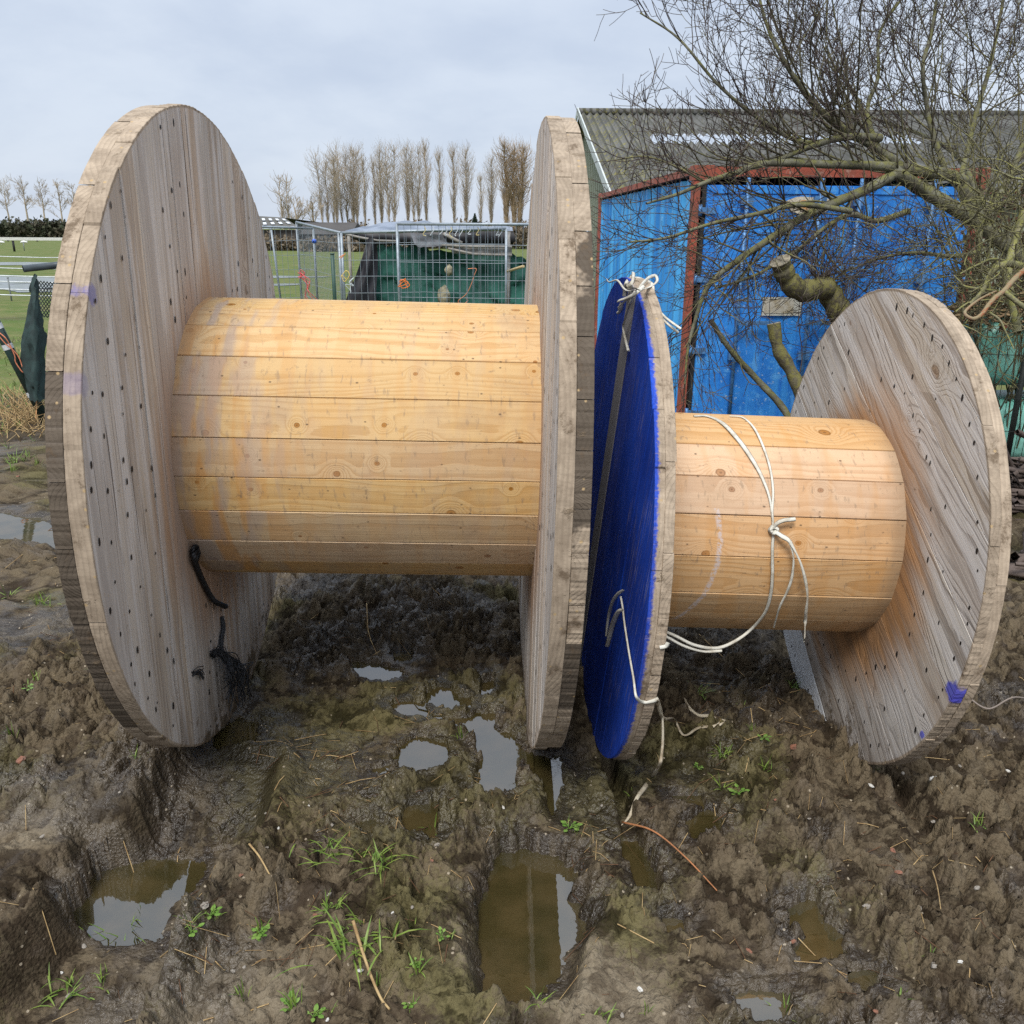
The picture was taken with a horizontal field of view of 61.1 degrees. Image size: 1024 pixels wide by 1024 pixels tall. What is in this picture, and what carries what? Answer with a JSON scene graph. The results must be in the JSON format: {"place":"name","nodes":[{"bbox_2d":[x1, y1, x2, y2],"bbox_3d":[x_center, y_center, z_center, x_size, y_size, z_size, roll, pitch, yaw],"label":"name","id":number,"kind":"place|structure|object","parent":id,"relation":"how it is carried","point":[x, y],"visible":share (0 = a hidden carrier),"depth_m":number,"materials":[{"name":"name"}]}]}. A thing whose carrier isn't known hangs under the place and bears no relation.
{"place":"outdoors","nodes":[
{"label":"outdoors","id":0,"kind":"place"},
{"bbox_2d":[0,331,47,434],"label":"grass","id":1,"kind":"structure","parent":0,"point":[17,350],"depth_m":8.84,"materials":[{"name":"plant"}]},
{"bbox_2d":[259,216,313,249],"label":"barn","id":2,"kind":"structure","parent":0,"point":[272,221],"depth_m":67.92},
{"bbox_2d":[0,229,1023,1023],"bbox_3d":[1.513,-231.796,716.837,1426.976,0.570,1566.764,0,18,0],"label":"ground","id":3,"kind":"structure","parent":0,"point":[66,781],"depth_m":2.43,"materials":[{"name":"soil"}]},
{"bbox_2d":[0,178,16,219],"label":"tree","id":4,"kind":"object","parent":3,"relation":"on","point":[5,206],"visible":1,"depth_m":160.10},
{"bbox_2d":[6,174,37,220],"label":"tree","id":5,"kind":"object","parent":3,"relation":"on","point":[27,199],"visible":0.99,"depth_m":161.69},
{"bbox_2d":[0,379,44,441],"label":"dead stalks","id":6,"kind":"object","parent":3,"relation":"on","point":[27,411],"visible":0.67,"depth_m":7.29,"materials":[{"name":"plant"}]},
{"bbox_2d":[0,321,44,422],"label":"leaning pole","id":7,"kind":"object","parent":3,"relation":"on","point":[18,372],"visible":0.61,"depth_m":7.17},
{"bbox_2d":[0,333,22,372],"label":"twine","id":8,"kind":"object","parent":7,"relation":"attached to","point":[10,347],"visible":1,"depth_m":7.10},
{"bbox_2d":[0,262,48,264],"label":"field water","id":9,"kind":"structure","parent":3,"relation":"on","point":[14,263],"depth_m":38.93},
{"bbox_2d":[0,512,54,547],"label":"puddle","id":10,"kind":"object","parent":3,"relation":"on","point":[25,529],"visible":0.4,"depth_m":4.81,"materials":[{"name":"liquid"}]},
{"bbox_2d":[0,275,54,283],"bbox_3d":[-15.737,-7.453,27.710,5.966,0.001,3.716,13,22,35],"label":"fence rail","id":11,"kind":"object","parent":3,"relation":"on","point":[28,279],"depth_m":27.22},
{"bbox_2d":[0,283,55,289],"bbox_3d":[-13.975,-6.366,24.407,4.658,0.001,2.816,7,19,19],"label":"fence rail","id":12,"kind":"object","parent":3,"relation":"on","point":[17,286],"depth_m":24.05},
{"bbox_2d":[0,237,61,241],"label":"rail fence","id":13,"kind":"object","parent":3,"relation":"on","point":[34,238],"visible":0.26,"depth_m":95.48,"materials":[{"name":"white paint"}]},
{"bbox_2d":[0,215,65,237],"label":"hedge","id":14,"kind":"object","parent":3,"relation":"on","point":[45,227],"visible":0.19,"depth_m":112.51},
{"bbox_2d":[22,262,56,271],"bbox_3d":[-3.783,-1.540,7.609,0.735,1.370,0.108,-13,22,-35],"label":"pipe rail","id":15,"kind":"object","parent":3,"relation":"on","point":[39,267],"visible":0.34,"depth_m":7.25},
{"bbox_2d":[20,274,46,401],"bbox_3d":[-3.961,-1.447,7.182,0.224,0.999,0.494,0,18,0],"label":"closed umbrella","id":16,"kind":"object","parent":15,"relation":"hanging from","point":[33,346],"visible":0.96,"depth_m":7.14,"materials":[{"name":"green fabric"}]},
{"bbox_2d":[38,280,56,317],"bbox_3d":[-3.947,-1.809,7.400,0.257,0.320,0.112,0,18,0],"label":"chain link","id":17,"kind":"object","parent":15,"relation":"attached to","point":[45,296],"visible":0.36,"depth_m":7.40,"materials":[{"name":"metal"}]},
{"bbox_2d":[29,178,51,217],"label":"tree","id":18,"kind":"object","parent":3,"relation":"on","point":[40,196],"visible":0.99,"depth_m":159.91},
{"bbox_2d":[49,178,69,220],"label":"tree","id":19,"kind":"object","parent":3,"relation":"on","point":[58,192],"visible":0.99,"depth_m":161.12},
{"bbox_2d":[30,969,94,1009],"bbox_3d":[-1.051,1.114,2.075,0.189,0.069,0.136,-2,18,-7],"label":"grass tuft","id":20,"kind":"object","parent":3,"relation":"on","point":[68,982],"visible":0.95,"depth_m":2.05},
{"bbox_2d":[80,907,165,941],"bbox_3d":[-1.001,1.083,2.204,0.191,0.094,0.232,3,18,8],"label":"grass tuft","id":21,"kind":"object","parent":3,"relation":"on","point":[113,934],"visible":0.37,"depth_m":2.20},
{"bbox_2d":[73,858,206,946],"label":"puddle","id":22,"kind":"object","parent":3,"relation":"on","point":[154,888],"visible":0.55,"depth_m":2.33,"materials":[{"name":"liquid"}]},
{"bbox_2d":[204,904,221,919],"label":"weed","id":23,"kind":"object","parent":3,"relation":"on","point":[213,913],"visible":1,"depth_m":2.06,"materials":[{"name":"green plant"}]},
{"bbox_2d":[213,717,258,749],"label":"puddle","id":24,"kind":"object","parent":3,"relation":"on","point":[237,730],"visible":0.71,"depth_m":2.90,"materials":[{"name":"liquid"}]},
{"bbox_2d":[270,228,281,298],"bbox_3d":[-4.393,-4.464,16.223,0.146,1.589,0.052,0,18,0],"label":"fence post","id":25,"kind":"object","parent":3,"relation":"on","point":[274,254],"visible":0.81,"depth_m":16.13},
{"bbox_2d":[265,169,296,229],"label":"tree","id":26,"kind":"object","parent":3,"relation":"on","point":[282,212],"visible":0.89,"depth_m":112.83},
{"bbox_2d":[264,230,309,250],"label":"bush","id":27,"kind":"object","parent":3,"relation":"on","point":[287,245],"visible":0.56,"depth_m":63.36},
{"bbox_2d":[262,226,317,298],"bbox_3d":[-4.436,-4.404,15.927,1.800,1.656,0.042,-12,22,-33],"label":"fence","id":28,"kind":"object","parent":3,"relation":"on","point":[288,227],"visible":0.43,"depth_m":16.11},
{"bbox_2d":[278,985,301,1010],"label":"grass tuft","id":29,"kind":"object","parent":3,"relation":"on","point":[293,998],"visible":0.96,"depth_m":1.84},
{"bbox_2d":[280,991,299,1011],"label":"weed","id":30,"kind":"object","parent":3,"relation":"on","point":[283,1000],"visible":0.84,"depth_m":1.84,"materials":[{"name":"green plant"}]},
{"bbox_2d":[285,195,309,229],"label":"tree","id":31,"kind":"object","parent":3,"relation":"on","point":[301,214],"visible":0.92,"depth_m":103.88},
{"bbox_2d":[304,195,323,221],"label":"tree","id":32,"kind":"object","parent":3,"relation":"on","point":[312,207],"visible":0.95,"depth_m":108.46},
{"bbox_2d":[307,1003,325,1021],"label":"weed","id":33,"kind":"object","parent":3,"relation":"on","point":[316,1006],"visible":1,"depth_m":1.84,"materials":[{"name":"green plant"}]},
{"bbox_2d":[45,104,594,748],"bbox_3d":[-0.437,-0.236,2.808,1.161,1.933,1.928,1,18,-2],"label":"cable drum","id":34,"kind":"object","parent":3,"relation":"on","point":[229,414],"visible":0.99,"depth_m":2.38,"materials":[{"name":"brown wood"}]},
{"bbox_2d":[191,666,204,680],"bbox_3d":[-0.933,0.485,2.590,0.011,0.066,0.075,3,18,9],"label":"rope","id":35,"kind":"object","parent":34,"relation":"attached to","point":[199,673],"visible":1,"depth_m":2.58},
{"bbox_2d":[190,544,227,608],"bbox_3d":[-0.927,0.206,2.647,0.030,0.301,0.249,0,18,-2],"label":"rope","id":36,"kind":"object","parent":34,"relation":"hanging from","point":[195,553],"visible":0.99,"depth_m":2.58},
{"bbox_2d":[210,616,255,711],"bbox_3d":[-0.925,0.520,2.917,0.060,0.396,0.403,0,18,0],"label":"rope","id":37,"kind":"object","parent":34,"relation":"hanging from","point":[235,664],"visible":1,"depth_m":2.83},
{"bbox_2d":[295,221,345,299],"bbox_3d":[-3.398,-4.230,15.298,0.042,1.726,3.652,-8,20,-23],"label":"fence","id":38,"kind":"object","parent":3,"relation":"on","point":[299,247],"visible":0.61,"depth_m":15.19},
{"bbox_2d":[289,833,355,867],"bbox_3d":[-0.481,0.860,2.246,0.190,0.070,0.129,1,18,2],"label":"grass tuft","id":39,"kind":"object","parent":3,"relation":"on","point":[331,854],"visible":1,"depth_m":2.24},
{"bbox_2d":[303,145,347,221],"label":"poplar","id":40,"kind":"object","parent":3,"relation":"on","point":[319,189],"visible":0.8,"depth_m":139.59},
{"bbox_2d":[300,222,359,239],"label":"house","id":41,"kind":"structure","parent":3,"relation":"on","point":[341,226],"depth_m":68.05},
{"bbox_2d":[299,235,365,251],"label":"bush","id":42,"kind":"object","parent":3,"relation":"on","point":[355,247],"visible":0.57,"depth_m":61.61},
{"bbox_2d":[330,253,336,299],"bbox_3d":[-2.766,-3.388,13.521,0.066,1.232,0.066,-7,19,-21],"label":"fence post","id":43,"kind":"object","parent":3,"relation":"on","point":[333,276],"visible":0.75,"depth_m":13.41,"materials":[{"name":"green metal"}]},
{"bbox_2d":[323,151,344,221],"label":"poplar","id":44,"kind":"object","parent":3,"relation":"on","point":[335,200],"visible":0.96,"depth_m":137.69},
{"bbox_2d":[309,878,358,929],"bbox_3d":[-0.445,0.959,2.128,0.138,0.060,0.177,-3,18,-10],"label":"grass tuft","id":45,"kind":"object","parent":3,"relation":"on","point":[338,904],"visible":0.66,"depth_m":2.13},
{"bbox_2d":[321,139,368,221],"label":"poplar","id":46,"kind":"object","parent":3,"relation":"on","point":[345,199],"visible":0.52,"depth_m":143.18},
{"bbox_2d":[273,901,427,991],"bbox_3d":[-0.348,0.945,1.925,0.302,0.115,0.219,4,18,12],"label":"grass tuft","id":47,"kind":"object","parent":3,"relation":"on","point":[344,942],"visible":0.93,"depth_m":1.95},
{"bbox_2d":[340,139,367,220],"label":"poplar","id":48,"kind":"object","parent":3,"relation":"on","point":[355,204],"visible":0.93,"depth_m":140.48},
{"bbox_2d":[356,153,369,223],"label":"poplar","id":49,"kind":"object","parent":3,"relation":"on","point":[363,161],"visible":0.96,"depth_m":136.20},
{"bbox_2d":[351,920,389,1009],"bbox_3d":[-0.307,0.976,1.879,0.011,0.082,0.193,-10,21,-29],"label":"twig","id":50,"kind":"object","parent":3,"relation":"on","point":[366,961],"visible":0.99,"depth_m":1.91,"materials":[{"name":"wood"}]},
{"bbox_2d":[367,156,379,223],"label":"poplar","id":51,"kind":"object","parent":3,"relation":"on","point":[374,206],"visible":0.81,"depth_m":143.75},
{"bbox_2d":[350,661,401,680],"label":"puddle","id":52,"kind":"object","parent":3,"relation":"on","point":[371,671],"visible":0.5,"depth_m":3.30,"materials":[{"name":"liquid"}]},
{"bbox_2d":[356,819,403,832],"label":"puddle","id":53,"kind":"object","parent":3,"relation":"on","point":[367,826],"visible":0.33,"depth_m":2.47,"materials":[{"name":"liquid"}]},
{"bbox_2d":[369,139,391,222],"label":"poplar","id":54,"kind":"object","parent":3,"relation":"on","point":[381,202],"visible":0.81,"depth_m":140.59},
{"bbox_2d":[350,839,416,879],"bbox_3d":[-0.326,0.878,2.200,0.183,0.080,0.140,-5,19,-16],"label":"grass tuft","id":55,"kind":"object","parent":3,"relation":"on","point":[381,859],"visible":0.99,"depth_m":2.21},
{"bbox_2d":[348,219,427,247],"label":"bush","id":56,"kind":"object","parent":3,"relation":"on","point":[352,221],"visible":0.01,"depth_m":71.78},
{"bbox_2d":[371,135,409,221],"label":"poplar","id":57,"kind":"object","parent":3,"relation":"on","point":[387,193],"visible":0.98,"depth_m":135.41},
{"bbox_2d":[388,652,411,668],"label":"puddle","id":58,"kind":"object","parent":3,"relation":"on","point":[399,656],"visible":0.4,"depth_m":3.41,"materials":[{"name":"liquid"}]},
{"bbox_2d":[397,138,417,220],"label":"poplar","id":59,"kind":"object","parent":3,"relation":"on","point":[407,203],"visible":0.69,"depth_m":145.06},
{"bbox_2d":[392,701,427,716],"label":"puddle","id":60,"kind":"object","parent":3,"relation":"on","point":[408,708],"visible":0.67,"depth_m":3.05,"materials":[{"name":"liquid"}]},
{"bbox_2d":[400,139,428,220],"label":"poplar","id":61,"kind":"object","parent":3,"relation":"on","point":[418,197],"visible":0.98,"depth_m":137.55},
{"bbox_2d":[384,737,448,770],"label":"puddle","id":62,"kind":"object","parent":3,"relation":"on","point":[418,753],"visible":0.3,"depth_m":2.80,"materials":[{"name":"liquid"}]},
{"bbox_2d":[401,801,438,837],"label":"puddle","id":63,"kind":"object","parent":3,"relation":"on","point":[417,817],"visible":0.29,"depth_m":2.50,"materials":[{"name":"liquid"}]},
{"bbox_2d":[407,952,432,976],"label":"grass tuft","id":64,"kind":"object","parent":3,"relation":"on","point":[412,962],"visible":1,"depth_m":1.91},
{"bbox_2d":[337,227,507,303],"bbox_3d":[-1.411,-3.739,13.982,2.687,1.630,0.042,-2,18,-6],"label":"fence","id":65,"kind":"object","parent":3,"relation":"on","point":[407,231],"visible":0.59,"depth_m":13.86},
{"bbox_2d":[417,137,435,220],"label":"poplar","id":66,"kind":"object","parent":3,"relation":"on","point":[425,200],"visible":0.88,"depth_m":143.75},
{"bbox_2d":[346,220,525,303],"bbox_3d":[-1.355,-4.715,17.187,3.391,2.007,4.490,0,18,0],"label":"shelter","id":67,"kind":"object","parent":3,"relation":"on","point":[461,256],"visible":0.59,"depth_m":15.50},
{"bbox_2d":[433,146,447,222],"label":"poplar","id":68,"kind":"object","parent":3,"relation":"on","point":[439,183],"visible":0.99,"depth_m":138.12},
{"bbox_2d":[437,285,449,302],"bbox_3d":[-1.202,-3.817,15.321,0.229,0.391,0.100,0,18,0],"label":"stone","id":69,"kind":"object","parent":3,"relation":"on","point":[443,289],"visible":0.69,"depth_m":15.30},
{"bbox_2d":[414,687,480,714],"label":"puddle","id":70,"kind":"object","parent":3,"relation":"on","point":[446,697],"visible":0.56,"depth_m":3.11,"materials":[{"name":"liquid"}]},
{"bbox_2d":[445,143,461,222],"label":"poplar","id":71,"kind":"object","parent":3,"relation":"on","point":[453,180],"visible":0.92,"depth_m":142.60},
{"bbox_2d":[453,142,478,222],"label":"poplar","id":72,"kind":"object","parent":3,"relation":"on","point":[465,196],"visible":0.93,"depth_m":140.28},
{"bbox_2d":[414,216,528,248],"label":"bush","id":73,"kind":"object","parent":3,"relation":"on","point":[521,234],"visible":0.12,"depth_m":73.00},
{"bbox_2d":[427,713,533,790],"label":"puddle","id":74,"kind":"object","parent":3,"relation":"on","point":[504,753],"visible":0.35,"depth_m":2.80,"materials":[{"name":"liquid"}]},
{"bbox_2d":[476,172,486,221],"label":"poplar","id":75,"kind":"object","parent":3,"relation":"on","point":[480,201],"visible":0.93,"depth_m":137.50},
{"bbox_2d":[480,681,494,694],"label":"puddle","id":76,"kind":"object","parent":3,"relation":"on","point":[487,687],"visible":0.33,"depth_m":3.19,"materials":[{"name":"liquid"}]},
{"bbox_2d":[481,151,500,222],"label":"poplar","id":77,"kind":"object","parent":3,"relation":"on","point":[491,195],"visible":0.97,"depth_m":141.91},
{"bbox_2d":[395,223,588,303],"bbox_3d":[-0.312,-3.451,13.022,2.870,1.689,0.042,2,18,6],"label":"fence","id":78,"kind":"object","parent":3,"relation":"on","point":[445,225],"visible":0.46,"depth_m":12.98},
{"bbox_2d":[0,402,1023,1023],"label":"straw","id":79,"kind":"object","parent":3,"relation":"on","point":[488,838],"visible":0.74,"depth_m":2.34,"materials":[{"name":"plant"}]},
{"bbox_2d":[491,134,534,227],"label":"poplar","id":80,"kind":"object","parent":3,"relation":"on","point":[517,191],"visible":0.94,"depth_m":136.11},
{"bbox_2d":[477,848,586,1003],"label":"puddle","id":81,"kind":"object","parent":3,"relation":"on","point":[532,929],"visible":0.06,"depth_m":2.20,"materials":[{"name":"liquid"}]},
{"bbox_2d":[534,755,564,815],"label":"puddle","id":82,"kind":"object","parent":3,"relation":"on","point":[548,771],"visible":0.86,"depth_m":2.70,"materials":[{"name":"liquid"}]},
{"bbox_2d":[560,820,582,831],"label":"weed","id":83,"kind":"object","parent":3,"relation":"on","point":[575,825],"visible":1,"depth_m":2.44,"materials":[{"name":"green plant"}]},
{"bbox_2d":[581,1002,618,1023],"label":"grass tuft","id":84,"kind":"object","parent":3,"relation":"on","point":[610,1011],"visible":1,"depth_m":1.85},
{"bbox_2d":[621,841,656,888],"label":"puddle","id":85,"kind":"object","parent":3,"relation":"on","point":[641,869],"visible":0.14,"depth_m":2.37,"materials":[{"name":"liquid"}]},
{"bbox_2d":[622,821,716,890],"bbox_3d":[0.423,0.916,2.351,0.013,0.052,0.364,-12,22,-33],"label":"twig","id":86,"kind":"object","parent":3,"relation":"on","point":[657,833],"visible":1,"depth_m":2.35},
{"bbox_2d":[662,918,683,932],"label":"puddle","id":87,"kind":"object","parent":3,"relation":"on","point":[671,924],"visible":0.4,"depth_m":2.12,"materials":[{"name":"liquid"}]},
{"bbox_2d":[672,795,714,815],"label":"puddle","id":88,"kind":"object","parent":3,"relation":"on","point":[696,800],"visible":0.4,"depth_m":2.58,"materials":[{"name":"liquid"}]},
{"bbox_2d":[685,813,723,838],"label":"puddle","id":89,"kind":"object","parent":3,"relation":"on","point":[697,825],"visible":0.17,"depth_m":2.48,"materials":[{"name":"liquid"}]},
{"bbox_2d":[731,990,789,1020],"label":"puddle","id":90,"kind":"object","parent":3,"relation":"on","point":[762,1009],"visible":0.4,"depth_m":1.91,"materials":[{"name":"liquid"}]},
{"bbox_2d":[515,0,1023,416],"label":"apple tree","id":91,"kind":"object","parent":3,"relation":"on","point":[870,140],"visible":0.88,"depth_m":4.79,"materials":[{"name":"plant"}]},
{"bbox_2d":[594,165,990,416],"bbox_3d":[2.607,-2.585,10.344,2.465,2.475,6.134,0,18,-2],"label":"shipping container","id":92,"kind":"object","parent":3,"relation":"on","point":[768,370],"visible":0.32,"depth_m":7.54,"materials":[{"name":"blue metal"}]},
{"bbox_2d":[685,178,838,416],"bbox_3d":[2.216,-1.655,7.473,1.366,2.280,0.130,0,18,-2],"label":"door","id":93,"kind":"structure","parent":92,"relation":"in","point":[755,401],"depth_m":7.51,"materials":[{"name":"blue metal"}]},
{"bbox_2d":[805,178,967,331],"bbox_3d":[3.194,-1.660,7.507,1.371,2.280,0.130,0,18,-2],"label":"door","id":94,"kind":"structure","parent":92,"relation":"in","point":[879,194],"depth_m":7.32,"materials":[{"name":"blue metal"}]},
{"bbox_2d":[581,277,1011,764],"bbox_3d":[0.720,0.031,2.760,0.853,1.471,1.472,2,18,-2],"label":"cable drum","id":95,"kind":"object","parent":3,"relation":"on","point":[885,444],"visible":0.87,"depth_m":2.44,"materials":[{"name":"brown wood"}]},
{"bbox_2d":[606,272,681,350],"bbox_3d":[0.362,-0.563,2.431,0.156,0.201,0.667,0,18,0],"label":"rope","id":96,"kind":"object","parent":95,"relation":"attached to","point":[627,285],"visible":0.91,"depth_m":2.40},
{"bbox_2d":[605,589,725,825],"bbox_3d":[0.450,0.493,2.614,0.298,0.714,0.960,10,20,26],"label":"rope","id":97,"kind":"object","parent":95,"relation":"attached to","point":[644,787],"visible":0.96,"depth_m":2.40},
{"bbox_2d":[666,415,808,652],"bbox_3d":[0.693,0.080,2.553,0.441,0.659,0.371,10,20,27],"label":"rope","id":98,"kind":"object","parent":95,"relation":"attached to","point":[773,529],"visible":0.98,"depth_m":2.48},
{"bbox_2d":[787,900,850,973],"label":"puddle","id":99,"kind":"object","parent":3,"relation":"on","point":[822,939],"visible":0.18,"depth_m":2.09,"materials":[{"name":"liquid"}]},
{"bbox_2d":[756,174,919,396],"bbox_3d":[1.716,-0.887,4.714,0.980,1.774,0.732,-17,25,-42],"label":"pruned tree","id":100,"kind":"object","parent":3,"relation":"on","point":[805,290],"visible":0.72,"depth_m":4.66,"materials":[{"name":"plant"}]},
{"bbox_2d":[848,970,879,990],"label":"puddle","id":101,"kind":"object","parent":3,"relation":"on","point":[865,979],"visible":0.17,"depth_m":1.97,"materials":[{"name":"liquid"}]},
{"bbox_2d":[849,67,1023,390],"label":"shrub","id":102,"kind":"object","parent":3,"relation":"on","point":[1007,265],"visible":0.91,"depth_m":4.36,"materials":[{"name":"plant"}]},
{"bbox_2d":[895,58,1023,447],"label":"bramble","id":103,"kind":"object","parent":3,"relation":"on","point":[1011,395],"visible":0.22,"depth_m":5.94,"materials":[{"name":"brown plant"}]},
{"bbox_2d":[968,331,1023,455],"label":"wire fence","id":104,"kind":"object","parent":3,"relation":"on","point":[1015,412],"visible":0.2,"depth_m":5.80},
{"bbox_2d":[972,696,1023,708],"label":"twig","id":105,"kind":"object","parent":3,"relation":"on","point":[997,704],"visible":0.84,"depth_m":2.96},
{"bbox_2d":[996,390,1023,456],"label":"wrapped bale","id":106,"kind":"object","parent":3,"relation":"on","point":[1018,451],"visible":0.05,"depth_m":6.17},
{"bbox_2d":[963,316,1023,384],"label":"wrapped bale","id":107,"kind":"object","parent":106,"relation":"on","point":[995,342],"visible":0.1,"depth_m":6.01},
{"bbox_2d":[947,278,1023,348],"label":"dry stems","id":108,"kind":"object","parent":107,"relation":"on","point":[957,315],"visible":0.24,"depth_m":5.84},
{"bbox_2d":[1007,429,1023,519],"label":"brush pile","id":109,"kind":"object","parent":3,"relation":"on","point":[1016,471],"visible":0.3,"depth_m":5.19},
{"bbox_2d":[1008,532,1023,579],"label":"brush pile","id":110,"kind":"object","parent":3,"relation":"on","point":[1016,566],"visible":0.44,"depth_m":4.19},
{"bbox_2d":[0,0,1023,228],"label":"sky","id":111,"kind":"structure","parent":0,"point":[278,79],"materials":[{"name":"grey"}]},
{"bbox_2d":[575,107,1023,304],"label":"shed","id":112,"kind":"structure","parent":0,"point":[599,126],"depth_m":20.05,"materials":[{"name":"metal"}]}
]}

